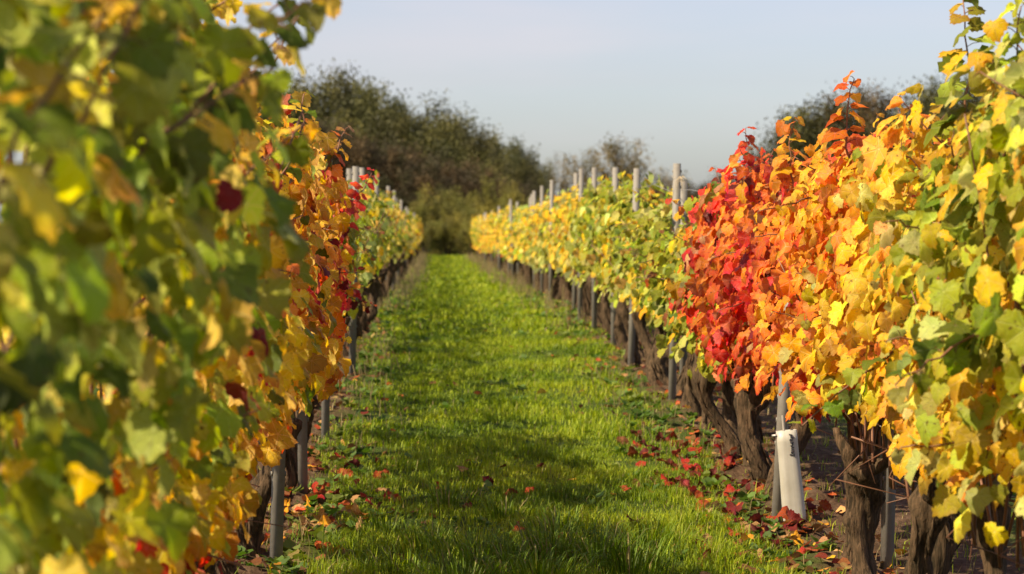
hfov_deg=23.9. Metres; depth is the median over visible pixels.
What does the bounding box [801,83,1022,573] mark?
grape vine
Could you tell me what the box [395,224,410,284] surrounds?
grape vine
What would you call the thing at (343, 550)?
fallen leaf
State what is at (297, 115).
dark tree
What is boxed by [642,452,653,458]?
fallen leaf
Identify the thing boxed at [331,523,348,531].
fallen leaf
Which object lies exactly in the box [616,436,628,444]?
fallen leaf
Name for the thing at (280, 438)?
grape vine
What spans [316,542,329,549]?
fallen leaf
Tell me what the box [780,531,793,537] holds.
fallen leaf
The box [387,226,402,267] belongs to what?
grape vine
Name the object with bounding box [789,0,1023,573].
grape vine
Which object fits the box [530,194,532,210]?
metal post
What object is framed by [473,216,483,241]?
grape vine
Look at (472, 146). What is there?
dark tree
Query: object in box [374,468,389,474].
fallen leaf
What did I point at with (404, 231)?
grape vine
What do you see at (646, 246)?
grape vine
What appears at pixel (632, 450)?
fallen leaf
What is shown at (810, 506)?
fallen leaf
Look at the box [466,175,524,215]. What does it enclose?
willow shrub
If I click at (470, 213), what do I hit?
willow shrub
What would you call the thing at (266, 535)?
fallen leaf
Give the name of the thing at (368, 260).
grape vine
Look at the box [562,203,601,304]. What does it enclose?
grape vine
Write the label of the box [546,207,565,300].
grape vine
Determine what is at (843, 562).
leaf litter
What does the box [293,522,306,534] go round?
fallen leaf
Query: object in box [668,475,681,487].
fallen leaf
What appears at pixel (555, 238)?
grape vine
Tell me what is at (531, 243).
grape vine
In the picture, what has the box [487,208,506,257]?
grape vine
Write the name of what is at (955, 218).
grape vine
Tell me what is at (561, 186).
bare tree
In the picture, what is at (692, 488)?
fallen leaf
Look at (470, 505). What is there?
fallen leaf
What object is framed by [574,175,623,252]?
grape vine
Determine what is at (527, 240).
grape vine
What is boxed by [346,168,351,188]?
metal post
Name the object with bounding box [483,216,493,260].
grape vine
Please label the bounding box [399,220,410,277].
grape vine
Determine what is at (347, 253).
grape vine
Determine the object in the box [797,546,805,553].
fallen leaf
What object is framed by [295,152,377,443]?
grape vine
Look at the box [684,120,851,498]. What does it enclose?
grape vine
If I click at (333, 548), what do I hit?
fallen leaf
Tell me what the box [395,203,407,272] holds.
grape vine
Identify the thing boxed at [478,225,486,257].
grape vine
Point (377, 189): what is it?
metal post
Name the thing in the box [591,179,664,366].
grape vine
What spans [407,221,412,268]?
grape vine
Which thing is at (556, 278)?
grape vine
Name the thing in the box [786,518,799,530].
fallen leaf
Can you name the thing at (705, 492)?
fallen leaf
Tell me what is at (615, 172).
metal post
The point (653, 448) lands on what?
fallen leaf
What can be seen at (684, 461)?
fallen leaf
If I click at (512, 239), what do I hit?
grape vine
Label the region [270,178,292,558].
metal post
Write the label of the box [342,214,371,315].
grape vine
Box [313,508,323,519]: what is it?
fallen leaf
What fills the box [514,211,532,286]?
grape vine
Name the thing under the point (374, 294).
grape vine
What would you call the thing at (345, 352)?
grape vine
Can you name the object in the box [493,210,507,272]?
grape vine
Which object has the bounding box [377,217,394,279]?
grape vine
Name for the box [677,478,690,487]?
fallen leaf
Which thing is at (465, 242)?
willow shrub
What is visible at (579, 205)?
grape vine
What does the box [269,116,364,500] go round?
grape vine
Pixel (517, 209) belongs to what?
grape vine
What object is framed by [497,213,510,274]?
grape vine
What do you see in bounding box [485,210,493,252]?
grape vine
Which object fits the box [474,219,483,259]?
grape vine
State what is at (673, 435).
fallen leaf
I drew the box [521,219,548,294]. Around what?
grape vine
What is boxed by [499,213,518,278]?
grape vine
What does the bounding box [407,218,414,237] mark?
grape vine
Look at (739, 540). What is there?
fallen leaf
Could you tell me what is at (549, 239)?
grape vine
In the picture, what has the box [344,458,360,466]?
fallen leaf
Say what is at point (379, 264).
grape vine
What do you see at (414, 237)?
grape vine
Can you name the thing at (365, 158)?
brown tree
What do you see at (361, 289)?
grape vine
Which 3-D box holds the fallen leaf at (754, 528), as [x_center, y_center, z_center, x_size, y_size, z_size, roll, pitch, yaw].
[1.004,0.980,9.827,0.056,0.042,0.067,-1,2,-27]
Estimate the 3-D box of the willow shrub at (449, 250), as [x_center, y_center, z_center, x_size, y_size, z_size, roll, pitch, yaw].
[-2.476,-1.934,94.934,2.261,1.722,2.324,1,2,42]
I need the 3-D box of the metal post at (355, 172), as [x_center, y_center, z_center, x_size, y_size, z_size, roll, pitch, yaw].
[-1.140,0.008,17.398,0.059,1.750,0.032,1,1,-19]
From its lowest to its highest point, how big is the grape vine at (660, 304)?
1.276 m
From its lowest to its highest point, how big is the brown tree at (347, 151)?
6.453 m
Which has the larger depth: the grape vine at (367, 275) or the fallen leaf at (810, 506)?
the grape vine at (367, 275)
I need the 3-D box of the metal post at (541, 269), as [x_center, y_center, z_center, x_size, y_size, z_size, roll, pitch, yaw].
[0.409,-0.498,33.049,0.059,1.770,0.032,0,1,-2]
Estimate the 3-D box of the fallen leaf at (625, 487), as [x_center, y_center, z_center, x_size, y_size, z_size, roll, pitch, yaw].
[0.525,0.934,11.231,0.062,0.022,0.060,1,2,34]
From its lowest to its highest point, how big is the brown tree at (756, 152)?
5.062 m
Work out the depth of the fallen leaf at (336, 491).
11.09 m
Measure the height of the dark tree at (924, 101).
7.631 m
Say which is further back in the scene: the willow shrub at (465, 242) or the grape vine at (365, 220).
the willow shrub at (465, 242)
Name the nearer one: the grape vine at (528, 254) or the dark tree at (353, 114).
the grape vine at (528, 254)
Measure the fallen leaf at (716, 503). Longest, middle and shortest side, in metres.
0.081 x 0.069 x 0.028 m
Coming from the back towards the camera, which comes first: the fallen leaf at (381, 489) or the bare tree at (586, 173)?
the bare tree at (586, 173)
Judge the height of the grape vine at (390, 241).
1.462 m
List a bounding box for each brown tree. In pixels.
[299,116,377,178]
[319,129,415,205]
[343,139,460,211]
[390,153,491,249]
[430,164,515,213]
[478,172,541,206]
[650,174,715,202]
[687,167,735,202]
[740,138,767,177]
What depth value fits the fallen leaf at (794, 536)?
9.67 m
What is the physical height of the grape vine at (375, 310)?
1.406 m
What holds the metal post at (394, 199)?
on the ground at (816, 468)
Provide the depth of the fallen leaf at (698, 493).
11.01 m
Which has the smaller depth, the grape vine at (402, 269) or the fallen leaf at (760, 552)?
the fallen leaf at (760, 552)
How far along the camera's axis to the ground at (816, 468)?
12.39 m
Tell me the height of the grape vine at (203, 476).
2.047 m
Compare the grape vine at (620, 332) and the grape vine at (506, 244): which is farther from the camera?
the grape vine at (506, 244)
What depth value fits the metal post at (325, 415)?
13.10 m
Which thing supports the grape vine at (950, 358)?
on the ground at (816, 468)
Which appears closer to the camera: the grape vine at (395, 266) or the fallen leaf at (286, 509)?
the fallen leaf at (286, 509)
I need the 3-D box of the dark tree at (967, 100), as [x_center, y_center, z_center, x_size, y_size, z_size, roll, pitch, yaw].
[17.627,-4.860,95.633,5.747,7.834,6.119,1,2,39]
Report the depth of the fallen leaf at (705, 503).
10.71 m
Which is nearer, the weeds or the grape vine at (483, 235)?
the weeds
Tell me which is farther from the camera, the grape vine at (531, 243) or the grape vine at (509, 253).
the grape vine at (509, 253)
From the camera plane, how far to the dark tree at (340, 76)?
121.81 m
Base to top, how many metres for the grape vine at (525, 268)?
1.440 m
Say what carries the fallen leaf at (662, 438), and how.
on the ground at (816, 468)
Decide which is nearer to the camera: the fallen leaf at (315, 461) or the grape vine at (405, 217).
the fallen leaf at (315, 461)
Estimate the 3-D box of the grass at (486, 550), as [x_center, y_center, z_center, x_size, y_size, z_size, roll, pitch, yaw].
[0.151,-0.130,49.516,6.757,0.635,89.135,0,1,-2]
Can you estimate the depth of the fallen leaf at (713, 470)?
11.83 m
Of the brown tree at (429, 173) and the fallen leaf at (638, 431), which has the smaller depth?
the fallen leaf at (638, 431)
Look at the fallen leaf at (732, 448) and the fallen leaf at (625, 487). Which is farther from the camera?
the fallen leaf at (732, 448)
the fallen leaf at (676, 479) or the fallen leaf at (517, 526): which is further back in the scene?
the fallen leaf at (676, 479)
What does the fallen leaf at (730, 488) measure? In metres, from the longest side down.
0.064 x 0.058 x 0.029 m
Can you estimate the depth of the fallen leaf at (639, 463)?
12.42 m
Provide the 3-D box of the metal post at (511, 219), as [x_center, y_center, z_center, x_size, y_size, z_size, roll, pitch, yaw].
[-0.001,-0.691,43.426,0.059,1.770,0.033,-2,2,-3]
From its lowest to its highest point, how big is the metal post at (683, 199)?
1.650 m
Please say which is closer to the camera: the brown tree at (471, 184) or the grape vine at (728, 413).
the grape vine at (728, 413)
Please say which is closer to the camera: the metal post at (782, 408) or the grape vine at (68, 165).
the grape vine at (68, 165)
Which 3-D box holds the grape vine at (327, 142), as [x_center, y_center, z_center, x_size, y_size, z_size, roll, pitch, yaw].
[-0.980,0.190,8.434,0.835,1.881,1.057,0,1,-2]
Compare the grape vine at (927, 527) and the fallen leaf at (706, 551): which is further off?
the fallen leaf at (706, 551)
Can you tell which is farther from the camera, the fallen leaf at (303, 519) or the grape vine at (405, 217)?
the grape vine at (405, 217)
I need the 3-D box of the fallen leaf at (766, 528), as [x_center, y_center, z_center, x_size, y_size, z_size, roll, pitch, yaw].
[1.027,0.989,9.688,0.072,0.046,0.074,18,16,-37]
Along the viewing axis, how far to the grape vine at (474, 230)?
81.44 m
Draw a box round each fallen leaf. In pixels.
[262,533,269,542]
[284,498,290,512]
[287,529,298,534]
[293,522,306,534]
[298,515,310,527]
[299,494,310,512]
[300,528,313,537]
[301,522,320,526]
[309,456,321,470]
[311,481,318,491]
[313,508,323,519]
[314,484,326,494]
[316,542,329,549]
[317,514,330,525]
[325,516,335,526]
[327,488,339,493]
[327,544,343,553]
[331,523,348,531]
[335,549,348,556]
[336,468,352,476]
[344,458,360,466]
[345,504,352,512]
[348,495,358,503]
[351,503,368,516]
[360,492,372,500]
[365,498,376,506]
[372,472,385,481]
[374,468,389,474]
[375,487,389,491]
[383,490,400,502]
[456,465,467,471]
[462,501,471,507]
[482,475,494,483]
[504,488,517,495]
[512,520,524,530]
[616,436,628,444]
[620,485,631,490]
[627,446,640,456]
[631,430,641,436]
[635,461,645,465]
[640,447,648,454]
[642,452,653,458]
[651,445,659,451]
[655,432,665,442]
[661,474,674,486]
[667,457,677,467]
[668,431,677,437]
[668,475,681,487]
[671,448,680,456]
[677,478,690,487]
[680,458,689,464]
[682,441,690,449]
[682,480,689,491]
[683,463,693,470]
[688,447,701,452]
[688,464,698,470]
[689,471,700,479]
[689,485,696,495]
[694,490,703,497]
[695,499,708,511]
[698,548,714,563]
[702,485,714,496]
[702,533,713,543]
[705,500,720,512]
[709,467,716,476]
[720,506,735,514]
[723,484,734,493]
[723,492,735,500]
[724,456,735,463]
[725,446,736,456]
[725,501,742,511]
[728,527,741,535]
[733,517,747,522]
[733,539,745,549]
[738,533,753,540]
[740,521,757,532]
[741,478,749,484]
[745,481,750,491]
[747,548,764,557]
[748,512,764,524]
[750,523,764,532]
[753,481,762,487]
[753,484,764,492]
[760,525,776,536]
[768,538,782,548]
[774,506,788,519]
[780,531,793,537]
[786,509,803,524]
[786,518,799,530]
[787,530,803,546]
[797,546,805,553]
[806,501,816,511]
[817,499,831,512]
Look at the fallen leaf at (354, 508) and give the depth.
10.34 m
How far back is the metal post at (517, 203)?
46.52 m
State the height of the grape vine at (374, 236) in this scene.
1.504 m
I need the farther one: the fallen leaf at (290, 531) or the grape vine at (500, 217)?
the grape vine at (500, 217)
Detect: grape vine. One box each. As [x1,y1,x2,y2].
[0,0,214,573]
[0,0,317,573]
[0,0,341,573]
[1,0,303,573]
[28,0,316,573]
[97,115,312,569]
[99,90,337,573]
[215,74,351,573]
[231,107,351,556]
[251,119,336,480]
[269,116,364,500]
[291,153,360,469]
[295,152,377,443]
[313,221,384,408]
[339,200,385,364]
[341,179,384,355]
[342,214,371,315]
[343,188,376,330]
[344,187,373,286]
[344,188,381,346]
[344,199,371,335]
[354,235,377,315]
[358,178,389,338]
[358,213,378,321]
[360,190,388,333]
[365,170,392,325]
[365,189,394,322]
[377,190,394,309]
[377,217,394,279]
[379,188,404,295]
[379,193,399,305]
[379,194,400,287]
[379,197,408,284]
[379,198,401,263]
[380,221,396,298]
[383,203,404,268]
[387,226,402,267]
[390,207,402,288]
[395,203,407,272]
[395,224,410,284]
[395,231,405,257]
[396,227,408,271]
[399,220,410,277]
[403,210,412,278]
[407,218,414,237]
[407,218,415,271]
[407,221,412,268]
[471,219,477,256]
[473,215,481,258]
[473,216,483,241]
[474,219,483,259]
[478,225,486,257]
[479,213,495,251]
[481,214,490,261]
[481,215,489,249]
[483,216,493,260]
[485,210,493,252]
[486,219,495,267]
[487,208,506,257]
[489,213,501,265]
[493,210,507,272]
[494,214,505,270]
[495,210,507,271]
[497,209,512,261]
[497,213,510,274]
[499,205,528,268]
[499,210,508,246]
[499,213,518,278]
[501,208,520,270]
[503,203,526,279]
[503,212,523,281]
[509,208,524,283]
[509,210,524,256]
[512,208,532,272]
[513,204,529,284]
[514,206,528,259]
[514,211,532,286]
[516,211,532,264]
[517,195,548,290]
[519,205,536,289]
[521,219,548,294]
[527,189,567,298]
[530,198,559,292]
[530,200,555,277]
[532,190,567,292]
[533,201,561,300]
[535,202,570,300]
[542,183,578,304]
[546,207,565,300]
[547,178,591,316]
[547,182,587,297]
[551,188,571,280]
[552,202,577,307]
[556,208,577,299]
[560,181,604,317]
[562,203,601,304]
[563,174,605,319]
[567,194,602,325]
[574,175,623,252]
[576,176,632,329]
[576,179,626,334]
[582,192,646,340]
[583,186,620,296]
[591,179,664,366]
[594,180,651,349]
[605,183,690,374]
[606,171,671,357]
[611,188,688,385]
[611,203,687,365]
[620,204,694,394]
[632,224,714,429]
[633,211,702,407]
[635,221,701,419]
[655,182,778,453]
[665,152,791,466]
[671,180,737,435]
[679,146,788,483]
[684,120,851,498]
[737,116,928,563]
[753,70,937,573]
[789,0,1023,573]
[792,116,965,573]
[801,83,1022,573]
[873,0,1023,567]
[886,2,1023,547]
[944,60,1023,517]
[1016,165,1023,461]
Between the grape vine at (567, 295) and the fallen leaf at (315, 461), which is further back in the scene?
the grape vine at (567, 295)
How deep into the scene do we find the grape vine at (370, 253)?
19.64 m
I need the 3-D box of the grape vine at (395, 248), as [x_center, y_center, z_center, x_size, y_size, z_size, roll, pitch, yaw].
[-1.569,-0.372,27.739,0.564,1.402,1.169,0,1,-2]
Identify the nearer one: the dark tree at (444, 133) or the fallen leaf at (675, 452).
the fallen leaf at (675, 452)
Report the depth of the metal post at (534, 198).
36.52 m
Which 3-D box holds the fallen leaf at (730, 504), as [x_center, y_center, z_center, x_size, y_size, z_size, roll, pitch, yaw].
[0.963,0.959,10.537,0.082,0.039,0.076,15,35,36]
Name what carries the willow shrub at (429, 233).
on the ground at (816, 468)
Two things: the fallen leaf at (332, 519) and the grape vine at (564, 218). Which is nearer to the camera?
the fallen leaf at (332, 519)
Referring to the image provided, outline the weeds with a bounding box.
[235,290,841,573]
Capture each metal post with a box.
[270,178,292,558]
[297,409,308,492]
[321,396,329,443]
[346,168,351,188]
[349,166,359,374]
[359,168,364,190]
[374,177,378,308]
[386,186,390,278]
[392,190,395,292]
[498,206,499,272]
[509,199,513,281]
[516,202,519,274]
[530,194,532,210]
[532,191,535,287]
[540,186,543,292]
[548,180,553,301]
[572,173,578,308]
[577,169,583,320]
[591,167,597,329]
[610,167,618,346]
[628,168,640,366]
[668,163,681,399]
[679,181,687,374]
[771,200,796,521]
[880,430,895,569]
[991,92,1008,573]
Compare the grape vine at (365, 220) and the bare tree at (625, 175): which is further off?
the bare tree at (625, 175)
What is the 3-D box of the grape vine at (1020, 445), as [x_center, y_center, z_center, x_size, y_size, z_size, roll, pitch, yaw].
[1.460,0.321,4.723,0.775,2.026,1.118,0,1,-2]
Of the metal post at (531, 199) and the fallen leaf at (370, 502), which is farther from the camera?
the metal post at (531, 199)
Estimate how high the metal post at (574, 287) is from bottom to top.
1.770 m
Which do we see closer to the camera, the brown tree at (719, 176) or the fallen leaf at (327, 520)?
the fallen leaf at (327, 520)
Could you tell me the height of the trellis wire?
0.505 m
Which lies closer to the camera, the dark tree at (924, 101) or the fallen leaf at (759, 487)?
the fallen leaf at (759, 487)
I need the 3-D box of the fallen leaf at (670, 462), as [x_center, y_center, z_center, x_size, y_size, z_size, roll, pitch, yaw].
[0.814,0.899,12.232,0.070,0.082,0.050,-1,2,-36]
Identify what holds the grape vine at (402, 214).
on the ground at (816, 468)
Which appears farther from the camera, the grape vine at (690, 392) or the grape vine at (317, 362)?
the grape vine at (690, 392)
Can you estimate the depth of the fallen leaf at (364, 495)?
11.06 m
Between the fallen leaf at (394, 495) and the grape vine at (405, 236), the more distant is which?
the grape vine at (405, 236)
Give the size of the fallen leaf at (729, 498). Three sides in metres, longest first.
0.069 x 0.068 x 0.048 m
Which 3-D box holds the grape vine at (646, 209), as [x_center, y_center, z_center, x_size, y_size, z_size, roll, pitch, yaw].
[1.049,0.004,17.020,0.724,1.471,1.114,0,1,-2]
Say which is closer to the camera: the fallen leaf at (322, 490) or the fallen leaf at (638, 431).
the fallen leaf at (322, 490)
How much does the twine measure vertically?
0.132 m
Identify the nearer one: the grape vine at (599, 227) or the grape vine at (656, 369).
the grape vine at (656, 369)
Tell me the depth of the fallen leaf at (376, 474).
11.65 m
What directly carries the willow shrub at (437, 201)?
on the ground at (816, 468)
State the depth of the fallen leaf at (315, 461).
11.95 m
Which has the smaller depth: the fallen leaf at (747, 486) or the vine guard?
the vine guard
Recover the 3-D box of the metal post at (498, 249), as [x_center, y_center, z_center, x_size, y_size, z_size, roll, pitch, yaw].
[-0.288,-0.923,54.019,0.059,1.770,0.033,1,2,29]
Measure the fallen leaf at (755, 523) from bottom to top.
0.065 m
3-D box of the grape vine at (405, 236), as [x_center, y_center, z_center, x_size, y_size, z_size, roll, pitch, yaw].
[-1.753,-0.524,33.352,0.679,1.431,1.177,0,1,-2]
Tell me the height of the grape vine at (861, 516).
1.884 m
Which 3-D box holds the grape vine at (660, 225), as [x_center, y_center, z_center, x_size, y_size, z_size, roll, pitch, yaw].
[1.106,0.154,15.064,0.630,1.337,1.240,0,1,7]
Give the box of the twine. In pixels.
[671,175,687,194]
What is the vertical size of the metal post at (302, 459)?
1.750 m
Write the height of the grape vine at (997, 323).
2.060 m
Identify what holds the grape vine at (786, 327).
on the ground at (816, 468)
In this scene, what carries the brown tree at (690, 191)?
on the ground at (816, 468)
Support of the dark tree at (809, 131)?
on the ground at (816, 468)
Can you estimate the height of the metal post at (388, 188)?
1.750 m
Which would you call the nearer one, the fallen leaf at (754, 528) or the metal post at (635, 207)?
the fallen leaf at (754, 528)
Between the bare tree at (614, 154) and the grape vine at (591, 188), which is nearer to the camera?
the grape vine at (591, 188)
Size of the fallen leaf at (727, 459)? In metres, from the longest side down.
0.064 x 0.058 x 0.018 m
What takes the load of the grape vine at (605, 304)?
on the ground at (816, 468)
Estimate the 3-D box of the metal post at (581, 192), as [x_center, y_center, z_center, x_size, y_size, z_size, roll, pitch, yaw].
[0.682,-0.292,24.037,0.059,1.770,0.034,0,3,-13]
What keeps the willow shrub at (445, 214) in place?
on the ground at (816, 468)
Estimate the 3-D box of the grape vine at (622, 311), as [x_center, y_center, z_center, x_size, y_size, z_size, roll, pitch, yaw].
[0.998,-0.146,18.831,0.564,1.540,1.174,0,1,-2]
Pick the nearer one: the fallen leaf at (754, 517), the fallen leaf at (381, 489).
the fallen leaf at (754, 517)
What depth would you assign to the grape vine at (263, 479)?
9.21 m
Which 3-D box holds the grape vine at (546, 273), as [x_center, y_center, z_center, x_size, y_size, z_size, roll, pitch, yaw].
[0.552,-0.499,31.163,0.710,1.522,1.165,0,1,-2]
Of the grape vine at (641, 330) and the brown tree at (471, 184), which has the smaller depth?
the grape vine at (641, 330)
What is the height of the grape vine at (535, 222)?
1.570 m
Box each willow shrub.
[403,200,436,249]
[411,183,469,254]
[419,218,448,254]
[426,216,471,254]
[437,191,483,254]
[449,204,496,251]
[453,220,475,254]
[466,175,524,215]
[496,191,539,209]
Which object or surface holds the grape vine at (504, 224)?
on the ground at (816, 468)
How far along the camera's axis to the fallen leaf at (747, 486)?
11.13 m
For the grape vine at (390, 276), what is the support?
on the ground at (816, 468)
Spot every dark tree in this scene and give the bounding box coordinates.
[258,88,331,129]
[259,64,350,127]
[307,71,445,197]
[313,57,413,132]
[353,89,483,250]
[384,99,509,187]
[425,124,509,179]
[456,133,554,196]
[494,148,555,200]
[743,107,851,184]
[759,80,882,192]
[811,76,926,163]
[859,73,959,148]
[894,67,1011,146]
[948,66,1016,156]
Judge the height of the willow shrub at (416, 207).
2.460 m
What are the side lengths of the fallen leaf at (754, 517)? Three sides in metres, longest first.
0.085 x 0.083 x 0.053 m
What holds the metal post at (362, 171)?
on the ground at (816, 468)
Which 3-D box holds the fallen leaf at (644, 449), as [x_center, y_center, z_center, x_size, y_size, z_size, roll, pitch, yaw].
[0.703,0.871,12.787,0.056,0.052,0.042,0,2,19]
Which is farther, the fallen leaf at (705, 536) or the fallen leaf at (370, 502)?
the fallen leaf at (370, 502)
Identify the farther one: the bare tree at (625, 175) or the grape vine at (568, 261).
the bare tree at (625, 175)
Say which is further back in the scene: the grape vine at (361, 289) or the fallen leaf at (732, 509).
the grape vine at (361, 289)
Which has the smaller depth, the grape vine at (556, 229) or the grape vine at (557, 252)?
the grape vine at (557, 252)
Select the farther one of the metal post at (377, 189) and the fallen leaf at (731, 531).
the metal post at (377, 189)
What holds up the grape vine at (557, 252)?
on the ground at (816, 468)
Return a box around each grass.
[222,254,1019,573]
[309,250,716,467]
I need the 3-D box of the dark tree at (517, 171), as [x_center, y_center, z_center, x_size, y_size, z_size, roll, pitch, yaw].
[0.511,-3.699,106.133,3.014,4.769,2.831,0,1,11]
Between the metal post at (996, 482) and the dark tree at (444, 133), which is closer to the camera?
the metal post at (996, 482)
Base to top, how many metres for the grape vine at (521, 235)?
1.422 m
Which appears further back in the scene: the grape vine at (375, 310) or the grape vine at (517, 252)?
the grape vine at (517, 252)
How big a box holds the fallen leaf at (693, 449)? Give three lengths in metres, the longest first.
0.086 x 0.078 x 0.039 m
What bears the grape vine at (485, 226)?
on the ground at (816, 468)
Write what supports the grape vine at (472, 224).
on the ground at (816, 468)
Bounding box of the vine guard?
[772,415,805,520]
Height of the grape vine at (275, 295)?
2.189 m
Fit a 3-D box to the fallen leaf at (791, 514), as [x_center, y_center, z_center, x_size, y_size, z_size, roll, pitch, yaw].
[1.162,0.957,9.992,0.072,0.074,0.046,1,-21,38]
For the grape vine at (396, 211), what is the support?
on the ground at (816, 468)
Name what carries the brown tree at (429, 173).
on the ground at (816, 468)
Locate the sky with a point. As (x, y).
(689, 75)
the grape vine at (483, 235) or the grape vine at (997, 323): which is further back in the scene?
the grape vine at (483, 235)
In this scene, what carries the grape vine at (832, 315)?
on the ground at (816, 468)
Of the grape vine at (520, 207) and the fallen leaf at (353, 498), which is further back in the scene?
the grape vine at (520, 207)
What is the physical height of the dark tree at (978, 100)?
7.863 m
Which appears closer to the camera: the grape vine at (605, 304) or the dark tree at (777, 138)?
the grape vine at (605, 304)
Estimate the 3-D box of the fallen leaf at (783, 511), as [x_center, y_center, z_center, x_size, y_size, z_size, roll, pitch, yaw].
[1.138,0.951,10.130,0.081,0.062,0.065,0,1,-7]
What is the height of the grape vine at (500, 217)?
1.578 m
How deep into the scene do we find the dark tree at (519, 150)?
107.28 m
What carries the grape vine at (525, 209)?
on the ground at (816, 468)
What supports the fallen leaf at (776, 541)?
on the ground at (816, 468)
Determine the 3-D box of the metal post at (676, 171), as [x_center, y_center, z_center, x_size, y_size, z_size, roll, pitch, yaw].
[1.034,0.088,15.408,0.060,1.750,0.032,2,2,18]
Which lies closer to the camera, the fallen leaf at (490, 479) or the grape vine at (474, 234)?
the fallen leaf at (490, 479)
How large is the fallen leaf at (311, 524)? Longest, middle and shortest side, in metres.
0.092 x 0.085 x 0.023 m
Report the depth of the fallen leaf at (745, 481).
11.53 m
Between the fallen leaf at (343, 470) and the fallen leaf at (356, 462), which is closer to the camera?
the fallen leaf at (343, 470)
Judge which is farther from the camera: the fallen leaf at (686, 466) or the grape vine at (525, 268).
the grape vine at (525, 268)
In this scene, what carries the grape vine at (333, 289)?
on the ground at (816, 468)
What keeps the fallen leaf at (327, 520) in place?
on the ground at (816, 468)
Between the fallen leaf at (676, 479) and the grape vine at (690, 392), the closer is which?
the fallen leaf at (676, 479)
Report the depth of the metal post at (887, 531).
9.08 m
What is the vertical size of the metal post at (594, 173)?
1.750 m
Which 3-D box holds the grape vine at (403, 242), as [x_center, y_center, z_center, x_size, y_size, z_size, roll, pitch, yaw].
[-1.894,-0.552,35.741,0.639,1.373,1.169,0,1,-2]
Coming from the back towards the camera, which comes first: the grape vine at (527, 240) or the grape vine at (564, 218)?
the grape vine at (527, 240)
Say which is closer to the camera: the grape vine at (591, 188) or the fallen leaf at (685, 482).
the fallen leaf at (685, 482)
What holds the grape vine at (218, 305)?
on the ground at (816, 468)
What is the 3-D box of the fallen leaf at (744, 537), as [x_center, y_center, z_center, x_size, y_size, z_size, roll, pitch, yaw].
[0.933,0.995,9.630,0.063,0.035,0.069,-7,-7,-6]
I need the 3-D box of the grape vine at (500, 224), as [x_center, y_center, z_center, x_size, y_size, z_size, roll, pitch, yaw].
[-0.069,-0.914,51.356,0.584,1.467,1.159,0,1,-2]
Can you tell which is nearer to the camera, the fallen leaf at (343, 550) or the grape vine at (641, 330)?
the fallen leaf at (343, 550)
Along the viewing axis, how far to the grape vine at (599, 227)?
20.35 m
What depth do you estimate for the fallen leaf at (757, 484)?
11.25 m
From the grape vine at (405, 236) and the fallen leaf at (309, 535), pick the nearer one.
the fallen leaf at (309, 535)
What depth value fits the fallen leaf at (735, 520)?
10.04 m
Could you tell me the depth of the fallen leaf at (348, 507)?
10.50 m
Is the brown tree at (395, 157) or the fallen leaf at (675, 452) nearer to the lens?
the fallen leaf at (675, 452)
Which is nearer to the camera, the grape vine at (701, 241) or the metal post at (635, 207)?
the grape vine at (701, 241)
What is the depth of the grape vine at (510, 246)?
47.60 m
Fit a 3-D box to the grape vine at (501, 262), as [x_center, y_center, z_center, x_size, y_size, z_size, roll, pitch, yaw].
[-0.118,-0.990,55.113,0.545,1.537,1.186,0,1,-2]
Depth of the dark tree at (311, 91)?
120.20 m
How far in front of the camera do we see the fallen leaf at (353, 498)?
10.78 m
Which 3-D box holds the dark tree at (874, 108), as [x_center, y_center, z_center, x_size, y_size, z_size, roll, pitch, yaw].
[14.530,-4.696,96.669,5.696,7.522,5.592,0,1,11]
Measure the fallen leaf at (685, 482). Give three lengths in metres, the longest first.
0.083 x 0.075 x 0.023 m
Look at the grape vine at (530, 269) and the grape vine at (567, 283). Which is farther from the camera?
the grape vine at (530, 269)
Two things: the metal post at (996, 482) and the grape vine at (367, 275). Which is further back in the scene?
the grape vine at (367, 275)
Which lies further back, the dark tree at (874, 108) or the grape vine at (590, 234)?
the dark tree at (874, 108)
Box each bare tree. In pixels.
[543,150,575,198]
[558,144,603,192]
[585,131,655,188]
[617,152,660,193]
[644,165,690,195]
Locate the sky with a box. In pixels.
[0,0,1023,220]
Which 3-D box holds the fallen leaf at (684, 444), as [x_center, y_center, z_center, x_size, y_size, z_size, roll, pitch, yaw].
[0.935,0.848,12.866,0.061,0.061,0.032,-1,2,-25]
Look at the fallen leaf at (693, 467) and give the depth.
11.91 m
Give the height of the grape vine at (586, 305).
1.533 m
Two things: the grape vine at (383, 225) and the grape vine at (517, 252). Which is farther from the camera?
the grape vine at (517, 252)
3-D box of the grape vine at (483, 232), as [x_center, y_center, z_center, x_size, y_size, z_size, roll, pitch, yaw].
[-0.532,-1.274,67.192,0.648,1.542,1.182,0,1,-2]
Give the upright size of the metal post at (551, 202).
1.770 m
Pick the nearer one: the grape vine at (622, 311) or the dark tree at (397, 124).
the grape vine at (622, 311)
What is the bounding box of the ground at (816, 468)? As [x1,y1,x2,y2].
[4,248,1023,573]
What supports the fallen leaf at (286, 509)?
on the ground at (816, 468)
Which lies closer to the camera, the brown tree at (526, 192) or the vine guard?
the vine guard
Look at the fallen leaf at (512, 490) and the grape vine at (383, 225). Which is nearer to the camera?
the fallen leaf at (512, 490)
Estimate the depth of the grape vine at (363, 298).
20.50 m
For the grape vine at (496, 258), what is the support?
on the ground at (816, 468)
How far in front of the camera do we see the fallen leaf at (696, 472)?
11.83 m
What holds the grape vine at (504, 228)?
on the ground at (816, 468)
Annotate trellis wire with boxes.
[505,184,937,222]
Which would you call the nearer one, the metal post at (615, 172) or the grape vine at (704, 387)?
the grape vine at (704, 387)
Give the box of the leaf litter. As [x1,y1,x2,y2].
[235,287,983,573]
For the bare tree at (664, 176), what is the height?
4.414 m
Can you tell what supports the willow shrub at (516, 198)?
on the ground at (816, 468)
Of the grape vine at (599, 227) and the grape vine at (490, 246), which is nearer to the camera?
the grape vine at (599, 227)
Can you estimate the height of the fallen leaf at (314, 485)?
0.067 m

